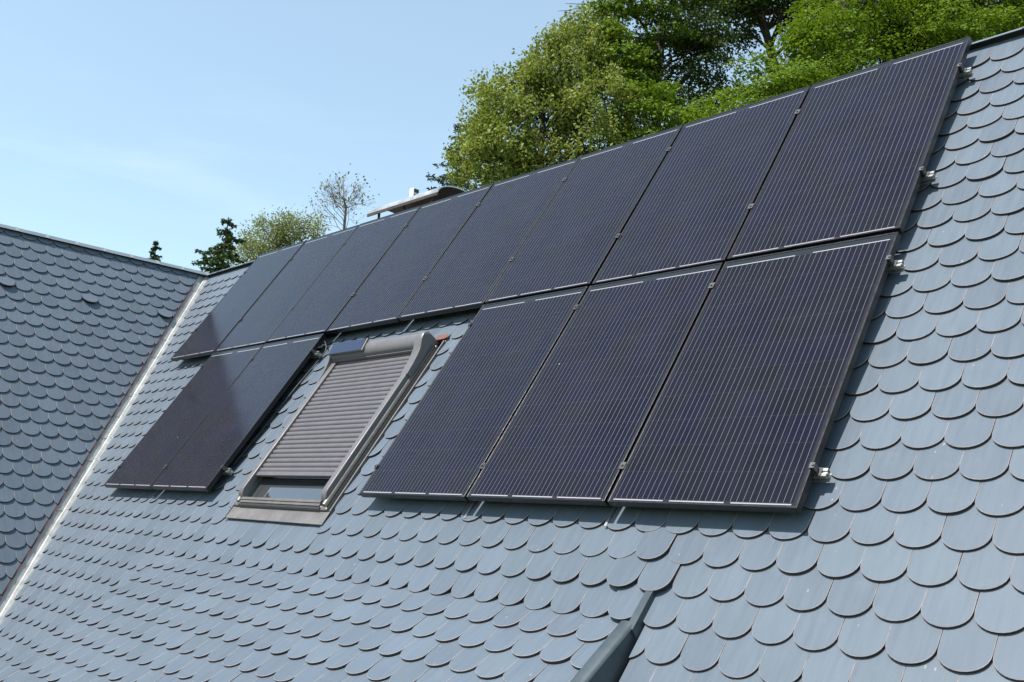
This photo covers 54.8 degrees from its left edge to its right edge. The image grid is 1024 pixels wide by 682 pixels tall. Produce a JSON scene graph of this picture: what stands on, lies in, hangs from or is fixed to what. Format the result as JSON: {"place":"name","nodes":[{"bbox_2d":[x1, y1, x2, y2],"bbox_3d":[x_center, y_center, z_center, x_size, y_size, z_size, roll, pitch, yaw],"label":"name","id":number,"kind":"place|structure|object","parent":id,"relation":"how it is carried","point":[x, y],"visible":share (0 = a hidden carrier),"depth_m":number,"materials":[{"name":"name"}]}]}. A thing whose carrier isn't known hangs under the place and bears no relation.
{"place":"outdoors","nodes":[
{"label":"outdoors","id":0,"kind":"place"},
{"bbox_2d":[0,0,998,271],"label":"sky","id":1,"kind":"structure","parent":0,"point":[126,126],"materials":[{"name":"blue"}]},
{"label":"ground","id":2,"kind":"structure","parent":0,"visible":0},
{"bbox_2d":[148,241,162,261],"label":"conifer","id":3,"kind":"object","parent":2,"relation":"on","point":[155,247],"visible":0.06,"depth_m":59.80,"materials":[{"name":"green plant"}]},
{"bbox_2d":[191,217,248,273],"bbox_3d":[-9.244,3.072,28.800,4.253,13.948,4.700,2,-11,7],"label":"conifer","id":4,"kind":"object","parent":2,"relation":"on","point":[221,254],"visible":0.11,"depth_m":29.68,"materials":[{"name":"green plant"}]},
{"bbox_2d":[226,204,331,266],"bbox_3d":[-8.633,2.939,32.792,3.854,15.787,2.939,14,-15,-42],"label":"broadleaf tree","id":5,"kind":"object","parent":2,"relation":"on","point":[282,236],"visible":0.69,"depth_m":33.63,"materials":[{"name":"green plant"}]},
{"bbox_2d":[306,163,378,234],"bbox_3d":[-5.136,2.398,26.607,1.950,14.974,2.048,7,-11,-17],"label":"sparse tree","id":6,"kind":"object","parent":2,"relation":"on","point":[344,205],"visible":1,"depth_m":27.98,"materials":[{"name":"brown plant"}]},
{"bbox_2d":[426,121,477,190],"bbox_3d":[-2.011,1.853,25.557,3.649,16.043,3.712,14,-15,-42],"label":"conifer","id":7,"kind":"object","parent":2,"relation":"on","point":[443,181],"visible":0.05,"depth_m":26.59,"materials":[{"name":"green plant"}]},
{"bbox_2d":[0,27,1023,681],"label":"house","id":8,"kind":"structure","parent":2,"relation":"on","point":[892,551],"depth_m":4.85,"materials":[{"name":"grey stone"}]},
{"bbox_2d":[117,465,233,500],"bbox_3d":[-2.931,1.181,8.244,2.065,0.293,0.120,-8,-49,46],"label":"mounting rail","id":9,"kind":"object","parent":8,"relation":"attached to","point":[228,471],"visible":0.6,"depth_m":7.58,"materials":[{"name":"metal"}]},
{"bbox_2d":[200,348,321,367],"bbox_3d":[-2.378,0.289,8.886,2.065,0.293,0.120,-8,-49,46],"label":"mounting rail","id":10,"kind":"object","parent":8,"relation":"attached to","point":[316,354],"visible":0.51,"depth_m":8.22,"materials":[{"name":"metal"}]},
{"bbox_2d":[104,344,263,489],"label":"solar panel","id":11,"kind":"object","parent":10,"relation":"attached to","point":[163,441],"visible":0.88,"depth_m":8.93,"materials":[{"name":"black glass"}]},
{"bbox_2d":[151,333,325,491],"bbox_3d":[-2.280,0.585,8.263,0.982,1.629,0.038,-8,-49,46],"label":"solar panel","id":12,"kind":"object","parent":10,"relation":"attached to","point":[231,422],"visible":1,"depth_m":8.18,"materials":[{"name":"black glass"}]},
{"bbox_2d":[233,341,326,464],"bbox_3d":[-1.844,0.485,7.978,0.082,1.304,0.054,-8,-49,46],"label":"cable","id":13,"kind":"object","parent":8,"relation":"on","point":[282,403],"visible":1,"depth_m":7.99,"materials":[{"name":"black rubber"}]},
{"bbox_2d":[223,334,449,524],"bbox_3d":[-1.258,0.619,7.114,0.939,1.403,1.293,14,-15,-42],"label":"roof window","id":14,"kind":"structure","parent":8,"relation":"in","point":[297,500],"depth_m":6.73,"materials":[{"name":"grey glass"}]},
{"bbox_2d":[238,331,438,501],"bbox_3d":[-1.290,0.533,7.101,1.168,1.442,0.172,-8,-49,46],"label":"roller shutter","id":15,"kind":"object","parent":8,"relation":"attached to","point":[331,425],"visible":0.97,"depth_m":7.12,"materials":[{"name":"grey metal"}]},
{"bbox_2d":[409,188,418,196],"bbox_3d":[-1.155,-0.588,10.781,0.070,2.255,0.090,14,-15,-42],"label":"vent pipe","id":16,"kind":"object","parent":8,"relation":"on","point":[414,191],"visible":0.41,"depth_m":10.96,"materials":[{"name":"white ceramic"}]},
{"bbox_2d":[367,186,465,218],"bbox_3d":[-0.992,-0.534,10.096,0.540,1.915,1.180,14,-15,-42],"label":"chimney","id":17,"kind":"object","parent":8,"relation":"on","point":[432,195],"visible":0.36,"depth_m":10.07,"materials":[{"name":"silver metal"}]},
{"bbox_2d":[195,166,936,329],"bbox_3d":[-0.715,-0.370,7.794,8.068,0.293,0.120,-8,-49,46],"label":"mounting rail","id":18,"kind":"object","parent":8,"relation":"attached to","point":[929,177],"visible":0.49,"depth_m":4.98,"materials":[{"name":"metal"}]},
{"bbox_2d":[374,462,831,525],"bbox_3d":[0.155,0.765,5.011,3.073,0.293,0.120,-8,-49,46],"label":"mounting rail","id":19,"kind":"object","parent":8,"relation":"attached to","point":[822,474],"visible":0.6,"depth_m":3.99,"materials":[{"name":"metal"}]},
{"bbox_2d":[244,63,973,272],"bbox_3d":[-0.310,-1.022,8.264,8.068,0.293,0.120,-8,-49,46],"label":"mounting rail","id":20,"kind":"object","parent":8,"relation":"attached to","point":[966,73],"visible":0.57,"depth_m":5.45,"materials":[{"name":"metal"}]},
{"bbox_2d":[171,241,305,360],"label":"solar panel","id":21,"kind":"object","parent":20,"relation":"attached to","point":[220,321],"visible":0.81,"depth_m":10.51,"materials":[{"name":"black glass"}]},
{"bbox_2d":[215,225,358,351],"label":"solar panel","id":22,"kind":"object","parent":20,"relation":"attached to","point":[265,315],"visible":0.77,"depth_m":9.80,"materials":[{"name":"black glass"}]},
{"bbox_2d":[266,205,420,342],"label":"solar panel","id":23,"kind":"object","parent":20,"relation":"attached to","point":[322,303],"visible":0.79,"depth_m":9.07,"materials":[{"name":"black glass"}]},
{"bbox_2d":[326,183,493,333],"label":"solar panel","id":24,"kind":"object","parent":20,"relation":"attached to","point":[387,290],"visible":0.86,"depth_m":8.35,"materials":[{"name":"black glass"}]},
{"bbox_2d":[398,157,579,320],"bbox_3d":[-0.163,-0.798,7.685,0.982,1.629,0.038,-7,-49,46],"label":"solar panel","id":25,"kind":"object","parent":20,"relation":"attached to","point":[469,269],"visible":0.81,"depth_m":7.62,"materials":[{"name":"black glass"}]},
{"bbox_2d":[485,125,682,303],"bbox_3d":[0.522,-0.892,6.966,0.982,1.629,0.040,-8,-49,46],"label":"solar panel","id":26,"kind":"object","parent":20,"relation":"attached to","point":[571,239],"visible":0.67,"depth_m":6.90,"materials":[{"name":"black glass"}]},
{"bbox_2d":[592,86,810,284],"bbox_3d":[1.211,-0.982,6.246,0.982,1.629,0.040,-8,-49,46],"label":"solar panel","id":27,"kind":"object","parent":20,"relation":"attached to","point":[702,192],"visible":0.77,"depth_m":6.18,"materials":[{"name":"black glass"}]},
{"bbox_2d":[727,36,971,260],"bbox_3d":[1.898,-1.077,5.524,0.982,1.629,0.038,-8,-49,46],"label":"solar panel","id":28,"kind":"object","parent":20,"relation":"attached to","point":[855,153],"visible":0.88,"depth_m":5.44,"materials":[{"name":"black glass"}]},
{"bbox_2d":[468,255,905,326],"bbox_3d":[0.708,-0.127,5.653,3.073,0.293,0.120,-8,-49,46],"label":"mounting rail","id":29,"kind":"object","parent":8,"relation":"attached to","point":[896,266],"visible":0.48,"depth_m":4.63,"materials":[{"name":"metal"}]},
{"bbox_2d":[359,286,588,500],"bbox_3d":[-0.221,0.307,6.104,0.982,1.629,0.039,-8,-49,46],"label":"solar panel","id":30,"kind":"object","parent":29,"relation":"attached to","point":[446,439],"visible":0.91,"depth_m":6.03,"materials":[{"name":"black glass"}]},
{"bbox_2d":[466,263,723,505],"bbox_3d":[0.467,0.214,5.383,0.982,1.629,0.039,-8,-49,46],"label":"solar panel","id":31,"kind":"object","parent":29,"relation":"attached to","point":[572,432],"visible":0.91,"depth_m":5.30,"materials":[{"name":"black glass"}]},
{"bbox_2d":[607,232,900,513],"bbox_3d":[1.155,0.123,4.664,0.982,1.629,0.039,-8,-49,46],"label":"solar panel","id":32,"kind":"object","parent":29,"relation":"attached to","point":[742,415],"visible":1,"depth_m":4.57,"materials":[{"name":"black glass"}]},
{"bbox_2d":[440,0,656,190],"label":"broadleaf tree","id":33,"kind":"object","parent":2,"relation":"on","point":[539,85],"visible":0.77,"depth_m":20.24,"materials":[{"name":"green plant"}]},
{"bbox_2d":[563,0,751,148],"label":"broadleaf tree","id":34,"kind":"object","parent":2,"relation":"on","point":[655,88],"visible":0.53,"depth_m":21.62,"materials":[{"name":"green plant"}]},
{"bbox_2d":[679,0,870,109],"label":"broadleaf tree","id":35,"kind":"object","parent":2,"relation":"on","point":[757,13],"visible":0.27,"depth_m":24.42,"materials":[{"name":"green plant"}]},
{"bbox_2d":[663,0,960,123],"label":"broadleaf tree","id":36,"kind":"object","parent":2,"relation":"on","point":[836,31],"visible":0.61,"depth_m":18.79,"materials":[{"name":"green plant"}]},
{"bbox_2d":[858,0,1023,68],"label":"broadleaf tree","id":37,"kind":"object","parent":2,"relation":"on","point":[982,19],"visible":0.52,"depth_m":19.44,"materials":[{"name":"green plant"}]}
]}

